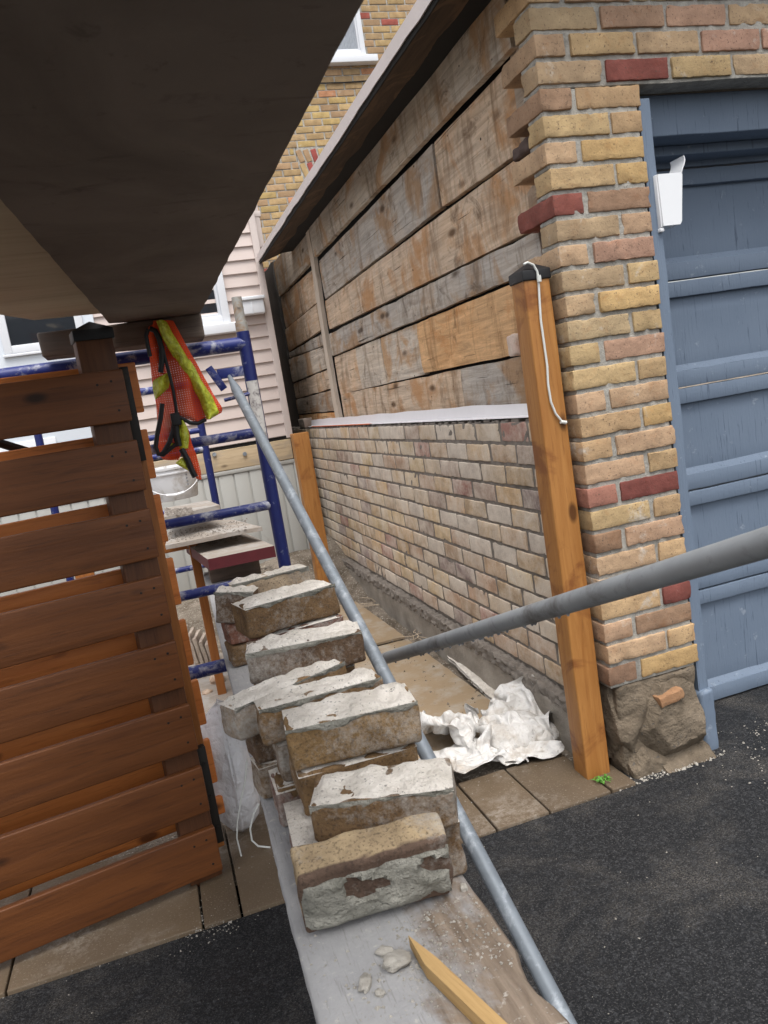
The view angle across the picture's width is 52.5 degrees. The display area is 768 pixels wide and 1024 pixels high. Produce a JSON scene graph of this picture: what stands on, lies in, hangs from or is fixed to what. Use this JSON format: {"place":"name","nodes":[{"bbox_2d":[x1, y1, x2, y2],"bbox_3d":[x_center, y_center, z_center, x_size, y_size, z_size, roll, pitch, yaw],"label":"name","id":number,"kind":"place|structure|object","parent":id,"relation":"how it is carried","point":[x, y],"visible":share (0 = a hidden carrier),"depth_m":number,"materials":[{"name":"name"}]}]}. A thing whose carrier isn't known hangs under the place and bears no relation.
{"place":"outdoors","nodes":[
{"label":"outdoors","id":0,"kind":"place"},
{"bbox_2d":[0,206,309,595],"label":"house siding","id":1,"kind":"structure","parent":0,"point":[242,274],"depth_m":5.56,"materials":[{"name":"beige wood"}]},
{"bbox_2d":[0,314,93,451],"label":"entry door","id":2,"kind":"structure","parent":1,"relation":"in","point":[19,344],"depth_m":5.15,"materials":[{"name":"paint"}]},
{"bbox_2d":[200,271,235,336],"bbox_3d":[-1.461,-1.728,5.337,0.720,1.070,0.100,-11,9,-16],"label":"window","id":3,"kind":"structure","parent":1,"relation":"in","point":[219,323],"depth_m":5.45,"materials":[{"name":"white plastic"}]},
{"bbox_2d":[150,463,197,502],"bbox_3d":[-1.131,-0.175,4.144,0.306,0.213,0.326,-11,9,-16],"label":"bucket","id":4,"kind":"object","parent":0,"point":[175,482],"visible":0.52,"depth_m":4.04,"materials":[{"name":"plastic"}]},
{"bbox_2d":[192,629,204,663],"bbox_3d":[-0.988,0.732,4.200,0.025,0.162,0.184,-17,9,-3],"label":"tile","id":5,"kind":"object","parent":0,"point":[197,637],"visible":0.61,"depth_m":4.12,"materials":[{"name":"ceramic"}]},
{"bbox_2d":[199,632,209,662],"bbox_3d":[-0.944,0.735,4.152,0.025,0.155,0.184,-17,9,-3],"label":"tile","id":6,"kind":"object","parent":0,"point":[203,640],"visible":0.41,"depth_m":4.07,"materials":[{"name":"ceramic"}]},
{"bbox_2d":[0,753,635,998],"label":"paver path","id":7,"kind":"structure","parent":0,"point":[511,799],"depth_m":2.17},
{"bbox_2d":[0,322,224,963],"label":"slatted gate","id":8,"kind":"structure","parent":7,"relation":"on","point":[106,752],"depth_m":2.02,"materials":[{"name":"brown wood"}]},
{"bbox_2d":[200,698,259,831],"bbox_3d":[-0.480,0.781,2.413,0.193,0.435,0.224,-7,9,13],"label":"plastic bag","id":9,"kind":"object","parent":7,"relation":"on","point":[230,755],"visible":0.63,"depth_m":2.32,"materials":[{"name":"white plastic"}]},
{"bbox_2d":[236,760,247,855],"bbox_3d":[-0.426,0.913,2.283,0.120,0.362,0.005,-11,9,-16],"label":"twine","id":10,"kind":"object","parent":7,"relation":"on","point":[239,808],"visible":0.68,"depth_m":2.28,"materials":[{"name":"white fabric"}]},
{"bbox_2d":[249,803,270,847],"bbox_3d":[-0.371,0.930,2.291,0.052,0.147,0.006,-11,9,-16],"label":"twine","id":11,"kind":"object","parent":7,"relation":"on","point":[253,814],"visible":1,"depth_m":2.28,"materials":[{"name":"white fabric"}]},
{"bbox_2d":[508,264,609,779],"bbox_3d":[0.535,0.056,2.346,0.090,1.578,0.090,-11,9,-16],"label":"gate post","id":12,"kind":"object","parent":7,"relation":"on","point":[556,488],"visible":0.93,"depth_m":2.31,"materials":[{"name":"brown wood"}]},
{"bbox_2d":[523,261,566,423],"bbox_3d":[0.461,-0.477,2.217,0.074,0.469,0.015,-11,9,-16],"label":"cord","id":13,"kind":"object","parent":12,"relation":"hanging from","point":[538,276],"visible":1,"depth_m":2.21,"materials":[{"name":"white plastic"}]},
{"bbox_2d":[591,773,612,783],"bbox_3d":[0.669,0.817,2.382,0.064,0.023,0.052,-11,9,-10],"label":"weed","id":14,"kind":"object","parent":7,"relation":"on","point":[600,779],"visible":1,"depth_m":2.38,"materials":[{"name":"green plant"}]},
{"bbox_2d":[0,684,767,1023],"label":"driveway","id":15,"kind":"structure","parent":0,"point":[586,882],"depth_m":1.86,"materials":[{"name":"black asphalt"}]},
{"bbox_2d":[227,375,576,1023],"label":"brace pole","id":16,"kind":"object","parent":15,"relation":"on","point":[547,986],"visible":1,"depth_m":1.62,"materials":[{"name":"metal"}]},
{"bbox_2d":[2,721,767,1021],"bbox_3d":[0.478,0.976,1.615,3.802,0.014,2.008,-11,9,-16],"label":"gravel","id":17,"kind":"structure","parent":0,"point":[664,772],"depth_m":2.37,"materials":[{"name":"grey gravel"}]},
{"bbox_2d":[32,372,767,899],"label":"yard ground","id":18,"kind":"structure","parent":0,"point":[190,612],"depth_m":4.96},
{"bbox_2d":[34,382,222,580],"bbox_3d":[-1.408,0.060,4.513,0.922,1.545,0.043,-11,9,-16],"label":"scaffold","id":19,"kind":"object","parent":18,"relation":"on","point":[201,431],"visible":0.09,"depth_m":4.56,"materials":[{"name":"blue metal"}]},
{"bbox_2d":[0,296,290,679],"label":"scaffold","id":20,"kind":"object","parent":18,"relation":"on","point":[241,343],"visible":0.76,"depth_m":2.54,"materials":[{"name":"blue metal"}]},
{"bbox_2d":[37,314,204,360],"bbox_3d":[-0.783,-0.527,2.349,0.470,0.075,0.122,-11,9,-16],"label":"timber bearer","id":21,"kind":"object","parent":20,"relation":"on","point":[57,345],"visible":0.64,"depth_m":2.30,"materials":[{"name":"brown wood"}]},
{"bbox_2d":[0,199,100,319],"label":"deck board","id":22,"kind":"object","parent":21,"relation":"on","point":[36,283],"visible":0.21,"depth_m":1.73,"materials":[{"name":"brown wood"}]},
{"bbox_2d":[0,0,363,322],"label":"deck board","id":23,"kind":"object","parent":21,"relation":"on","point":[144,144],"visible":0.98,"depth_m":0.86,"materials":[{"name":"brown wood"}]},
{"bbox_2d":[144,320,221,479],"bbox_3d":[-0.605,-0.332,2.331,0.219,0.484,0.100,-9,8,-2],"label":"safety vest","id":24,"kind":"object","parent":21,"relation":"hanging from","point":[177,435],"visible":1,"depth_m":2.31,"materials":[{"name":"orange fabric"}]},
{"bbox_2d":[204,572,569,1023],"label":"scaffold plank","id":25,"kind":"object","parent":20,"relation":"on","point":[507,989],"visible":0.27,"depth_m":0.96,"materials":[{"name":"grey wood"}]},
{"bbox_2d":[208,560,260,582],"bbox_3d":[-0.666,0.238,3.444,0.223,0.099,0.092,-11,9,-16],"label":"wood block","id":26,"kind":"object","parent":25,"relation":"on","point":[231,572],"depth_m":3.40,"materials":[{"name":"brown wood"}]},
{"bbox_2d":[186,534,275,569],"bbox_3d":[-0.694,0.167,3.453,0.272,0.047,0.616,-12,9,-22],"label":"red edged board","id":27,"kind":"object","parent":26,"relation":"on","point":[247,548],"visible":0.77,"depth_m":3.24,"materials":[{"name":"paint"}]},
{"bbox_2d":[225,641,249,667],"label":"brick","id":28,"kind":"object","parent":25,"relation":"on","point":[236,655],"visible":0.35,"depth_m":2.18,"materials":[{"name":"beige brick"}]},
{"bbox_2d":[221,623,249,644],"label":"brick","id":29,"kind":"object","parent":28,"relation":"on","point":[232,635],"visible":0.3,"depth_m":2.17,"materials":[{"name":"red brick"}]},
{"bbox_2d":[214,585,258,622],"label":"brick","id":30,"kind":"object","parent":29,"relation":"on","point":[226,597],"visible":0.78,"depth_m":2.14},
{"bbox_2d":[228,564,309,592],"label":"brick","id":31,"kind":"object","parent":29,"relation":"on","point":[282,576],"visible":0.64,"depth_m":2.28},
{"bbox_2d":[250,757,276,800],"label":"brick","id":32,"kind":"object","parent":25,"relation":"on","point":[262,779],"visible":0.26,"depth_m":1.40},
{"bbox_2d":[247,732,274,765],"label":"brick","id":33,"kind":"object","parent":32,"relation":"on","point":[261,749],"visible":0.09,"depth_m":1.39,"materials":[{"name":"brown brick"}]},
{"bbox_2d":[218,659,346,741],"bbox_3d":[-0.179,0.334,1.427,0.249,0.074,0.068,-16,11,-40],"label":"brick","id":34,"kind":"object","parent":33,"relation":"on","point":[237,712],"visible":0.67,"depth_m":1.37,"materials":[{"name":"grey stone"}]},
{"bbox_2d":[268,767,298,827],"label":"brick","id":35,"kind":"object","parent":25,"relation":"on","point":[281,797],"visible":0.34,"depth_m":1.29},
{"bbox_2d":[273,770,294,790],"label":"brick","id":36,"kind":"object","parent":25,"relation":"on","point":[280,782],"visible":0.12,"depth_m":1.31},
{"bbox_2d":[272,741,293,782],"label":"brick","id":37,"kind":"object","parent":36,"relation":"on","point":[283,762],"visible":0.16,"depth_m":1.29,"materials":[{"name":"grey stone"}]},
{"bbox_2d":[253,668,382,743],"bbox_3d":[-0.107,0.325,1.322,0.215,0.077,0.068,-12,9,-17],"label":"brick","id":38,"kind":"object","parent":37,"relation":"on","point":[270,707],"visible":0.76,"depth_m":1.30,"materials":[{"name":"grey stone"}]},
{"bbox_2d":[283,798,315,847],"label":"brick","id":39,"kind":"object","parent":25,"relation":"on","point":[300,830],"visible":0.15,"depth_m":1.18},
{"bbox_2d":[358,972,371,993],"bbox_3d":[-0.022,0.558,0.924,0.016,0.012,0.031,-8,9,9],"label":"mortar lump","id":40,"kind":"object","parent":25,"relation":"on","point":[365,981],"visible":1,"depth_m":0.92,"materials":[{"name":"grey concrete"}]},
{"bbox_2d":[290,815,451,932],"bbox_3d":[-0.014,0.480,1.039,0.207,0.105,0.071,-11,23,-11],"label":"brick","id":41,"kind":"object","parent":25,"relation":"on","point":[340,879],"visible":1,"depth_m":1.01,"materials":[{"name":"beige brick"}]},
{"bbox_2d":[374,988,385,997],"bbox_3d":[-0.005,0.559,0.906,0.014,0.007,0.012,-1,11,43],"label":"mortar lump","id":42,"kind":"object","parent":25,"relation":"on","point":[380,992],"visible":1,"depth_m":0.90,"materials":[{"name":"grey concrete"}]},
{"bbox_2d":[375,945,393,957],"bbox_3d":[0.001,0.548,0.970,0.024,0.009,0.018,-2,11,41],"label":"mortar lump","id":43,"kind":"object","parent":25,"relation":"on","point":[381,951],"visible":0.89,"depth_m":0.97,"materials":[{"name":"grey concrete"}]},
{"bbox_2d":[227,653,547,1020],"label":"mortar crumbs","id":44,"kind":"object","parent":25,"relation":"on","point":[378,1007],"visible":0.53,"depth_m":0.96,"materials":[{"name":"grey concrete"}]},
{"bbox_2d":[381,949,411,973],"bbox_3d":[0.015,0.545,0.947,0.038,0.020,0.028,-12,9,-20],"label":"mortar lump","id":45,"kind":"object","parent":25,"relation":"on","point":[395,961],"visible":1,"depth_m":0.94,"materials":[{"name":"grey concrete"}]},
{"bbox_2d":[444,818,465,873],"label":"brick","id":46,"kind":"object","parent":25,"relation":"on","point":[455,848],"visible":0.07,"depth_m":1.09,"materials":[{"name":"brown brick"}]},
{"bbox_2d":[308,757,457,840],"bbox_3d":[0.001,0.405,1.108,0.206,0.072,0.100,-9,8,4],"label":"brick","id":47,"kind":"object","parent":46,"relation":"on","point":[366,797],"visible":0.95,"depth_m":1.07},
{"bbox_2d":[408,935,507,1023],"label":"wooden stake","id":48,"kind":"object","parent":25,"relation":"on","point":[462,997],"visible":1,"depth_m":0.87,"materials":[{"name":"brown wood"}]},
{"bbox_2d":[460,883,467,891],"bbox_3d":[0.110,0.515,1.069,0.011,0.010,0.012,-11,9,-10],"label":"mortar lump","id":49,"kind":"object","parent":25,"relation":"on","point":[463,887],"visible":1,"depth_m":1.07,"materials":[{"name":"grey concrete"}]},
{"bbox_2d":[382,526,767,663],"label":"brace pole","id":50,"kind":"object","parent":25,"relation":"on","point":[736,551],"visible":0.96,"depth_m":1.00,"materials":[{"name":"metal"}]},
{"bbox_2d":[188,653,232,714],"bbox_3d":[-1.105,0.948,3.459,1.232,0.012,1.554,-11,9,-16],"label":"plywood sheet","id":51,"kind":"object","parent":18,"relation":"on","point":[209,700],"depth_m":3.71,"materials":[{"name":"beige wood"}]},
{"bbox_2d":[75,542,226,694],"bbox_3d":[-1.093,0.542,3.565,0.680,0.781,0.080,-11,9,-16],"label":"sawhorse","id":52,"kind":"object","parent":51,"relation":"on","point":[208,621],"visible":0.16,"depth_m":3.60,"materials":[{"name":"brown wood"}]},
{"bbox_2d":[165,519,262,549],"bbox_3d":[-0.805,0.083,3.587,0.409,0.018,0.602,-11,9,-16],"label":"mortar board","id":53,"kind":"object","parent":52,"relation":"on","point":[196,539],"visible":0.82,"depth_m":3.42,"materials":[{"name":"beige wood"}]},
{"bbox_2d":[164,500,219,519],"bbox_3d":[-0.897,-0.011,3.605,0.250,0.020,0.421,-11,9,-16],"label":"mortar board","id":54,"kind":"object","parent":53,"relation":"on","point":[202,506],"visible":0.72,"depth_m":3.52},
{"bbox_2d":[165,507,272,571],"bbox_3d":[-0.755,0.123,3.535,0.428,0.332,0.472,-11,9,-16],"label":"wet mortar","id":55,"kind":"object","parent":53,"relation":"on","point":[178,511],"visible":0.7,"depth_m":3.50,"materials":[{"name":"grey concrete"}]},
{"bbox_2d":[188,627,198,664],"bbox_3d":[-1.032,0.729,4.251,0.023,0.167,0.184,-17,9,-3],"label":"tile","id":56,"kind":"object","parent":51,"relation":"on","point":[191,632],"visible":0.55,"depth_m":4.17,"materials":[{"name":"ceramic"}]},
{"bbox_2d":[202,689,212,694],"bbox_3d":[-0.844,0.867,3.717,0.050,0.038,0.062,-6,9,19],"label":"rubble","id":57,"kind":"object","parent":51,"relation":"on","point":[206,691],"visible":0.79,"depth_m":3.70,"materials":[{"name":"stone"}]},
{"bbox_2d":[205,641,220,661],"bbox_3d":[-0.902,0.738,4.102,0.024,0.149,0.184,-17,9,-3],"label":"tile","id":58,"kind":"object","parent":51,"relation":"on","point":[207,648],"visible":0.22,"depth_m":4.01,"materials":[{"name":"ceramic"}]},
{"bbox_2d":[209,675,225,683],"bbox_3d":[-0.824,0.834,3.852,0.079,0.060,0.105,-12,9,-18],"label":"rubble","id":59,"kind":"object","parent":51,"relation":"on","point":[212,679],"visible":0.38,"depth_m":3.82,"materials":[{"name":"stone"}]},
{"bbox_2d":[290,432,328,581],"bbox_3d":[-0.475,-0.020,5.160,0.107,1.020,0.102,-11,9,-16],"label":"wooden post","id":60,"kind":"object","parent":18,"relation":"on","point":[305,468],"visible":0.7,"depth_m":5.09,"materials":[{"name":"brown wood"}]},
{"bbox_2d":[203,0,416,474],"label":"brick house","id":61,"kind":"structure","parent":18,"relation":"on","point":[375,25],"depth_m":8.60,"materials":[{"name":"yellow brick"}]},
{"bbox_2d":[329,10,377,65],"bbox_3d":[-0.708,-5.570,8.421,1.117,1.380,0.100,-11,9,-16],"label":"window","id":62,"kind":"structure","parent":61,"relation":"in","point":[351,51],"depth_m":8.58,"materials":[{"name":"white plastic"}]},
{"bbox_2d":[355,597,377,606],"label":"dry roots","id":63,"kind":"object","parent":18,"relation":"on","point":[370,604],"visible":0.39,"depth_m":4.80,"materials":[{"name":"beige plant"}]},
{"bbox_2d":[337,601,404,644],"bbox_3d":[-0.339,0.675,4.420,0.662,0.012,0.924,-11,9,-16],"label":"plywood sheet","id":64,"kind":"object","parent":18,"relation":"on","point":[381,631],"visible":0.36,"depth_m":4.30,"materials":[{"name":"beige wood"}]},
{"bbox_2d":[393,629,425,640],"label":"dry roots","id":65,"kind":"object","parent":18,"relation":"on","point":[413,639],"visible":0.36,"depth_m":4.01,"materials":[{"name":"beige plant"}]},
{"bbox_2d":[354,639,489,757],"bbox_3d":[-0.023,0.795,3.332,0.742,0.012,1.306,-11,9,-16],"label":"plywood sheet","id":66,"kind":"object","parent":18,"relation":"on","point":[433,703],"visible":0.23,"depth_m":3.32,"materials":[{"name":"beige wood"}]},
{"bbox_2d":[365,613,484,746],"bbox_3d":[-0.110,0.743,3.715,0.730,0.016,1.980,-11,9,-16],"label":"debris","id":67,"kind":"object","parent":66,"relation":"on","point":[478,690],"visible":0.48,"depth_m":3.34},
{"bbox_2d":[445,655,494,699],"bbox_3d":[0.374,0.705,3.443,0.060,0.024,0.963,-11,9,-11],"label":"torn strip","id":68,"kind":"object","parent":18,"relation":"on","point":[480,684],"visible":0.41,"depth_m":3.29,"materials":[{"name":"white paper"}]},
{"bbox_2d":[419,676,564,773],"bbox_3d":[0.345,0.736,2.699,0.527,0.184,0.481,-8,9,11],"label":"woven sack","id":69,"kind":"object","parent":18,"relation":"on","point":[513,724],"visible":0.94,"depth_m":2.67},
{"bbox_2d":[256,0,767,778],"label":"garage","id":70,"kind":"structure","parent":18,"relation":"on","point":[474,156],"depth_m":2.67,"materials":[{"name":"brick"}]},
{"bbox_2d":[298,418,311,427],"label":"brick","id":71,"kind":"object","parent":70,"relation":"on","point":[304,422],"visible":0.87,"depth_m":6.11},
{"bbox_2d":[653,155,684,232],"bbox_3d":[0.829,-0.926,2.285,0.106,0.205,0.065,-11,9,-16],"label":"plastic scoop holder","id":72,"kind":"object","parent":70,"relation":"attached to","point":[668,192],"visible":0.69,"depth_m":2.25,"materials":[{"name":"white plastic"}]},
{"bbox_2d":[656,155,767,699],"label":"garage door","id":73,"kind":"structure","parent":70,"relation":"in","point":[720,323],"depth_m":2.71,"materials":[{"name":"blue paint"}]},
{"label":"brick","id":74,"kind":"object","parent":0,"visible":0},
{"bbox_2d":[292,743,418,815],"bbox_3d":[-0.045,0.410,1.245,0.196,0.073,0.094,-11,9,-14],"label":"brick","id":75,"kind":"object","parent":74,"relation":"on","point":[305,781],"visible":0.32,"depth_m":1.20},
{"bbox_2d":[282,682,423,770],"bbox_3d":[-0.053,0.336,1.237,0.212,0.084,0.101,-11,9,-9],"label":"brick","id":76,"kind":"object","parent":75,"relation":"on","point":[337,727],"visible":1,"depth_m":1.20,"materials":[{"name":"beige stone"}]},
{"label":"brick","id":77,"kind":"object","parent":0,"visible":0},
{"bbox_2d":[253,665,354,685],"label":"brick","id":78,"kind":"object","parent":77,"relation":"on","point":[349,668],"visible":0.07,"depth_m":1.50,"materials":[{"name":"grey stone"}]},
{"bbox_2d":[245,620,366,683],"bbox_3d":[-0.152,0.267,1.508,0.227,0.075,0.092,-10,8,-7],"label":"brick","id":79,"kind":"object","parent":78,"relation":"on","point":[271,655],"visible":0.94,"depth_m":1.47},
{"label":"brick","id":80,"kind":"object","parent":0,"visible":0},
{"bbox_2d":[249,613,341,641],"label":"brick","id":81,"kind":"object","parent":80,"relation":"on","point":[329,620],"visible":0.21,"depth_m":1.70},
{"bbox_2d":[231,580,338,638],"bbox_3d":[-0.216,0.206,1.708,0.216,0.081,0.101,-14,10,-28],"label":"brick","id":82,"kind":"object","parent":81,"relation":"on","point":[271,611],"visible":1,"depth_m":1.67,"materials":[{"name":"beige brick"}]}
]}

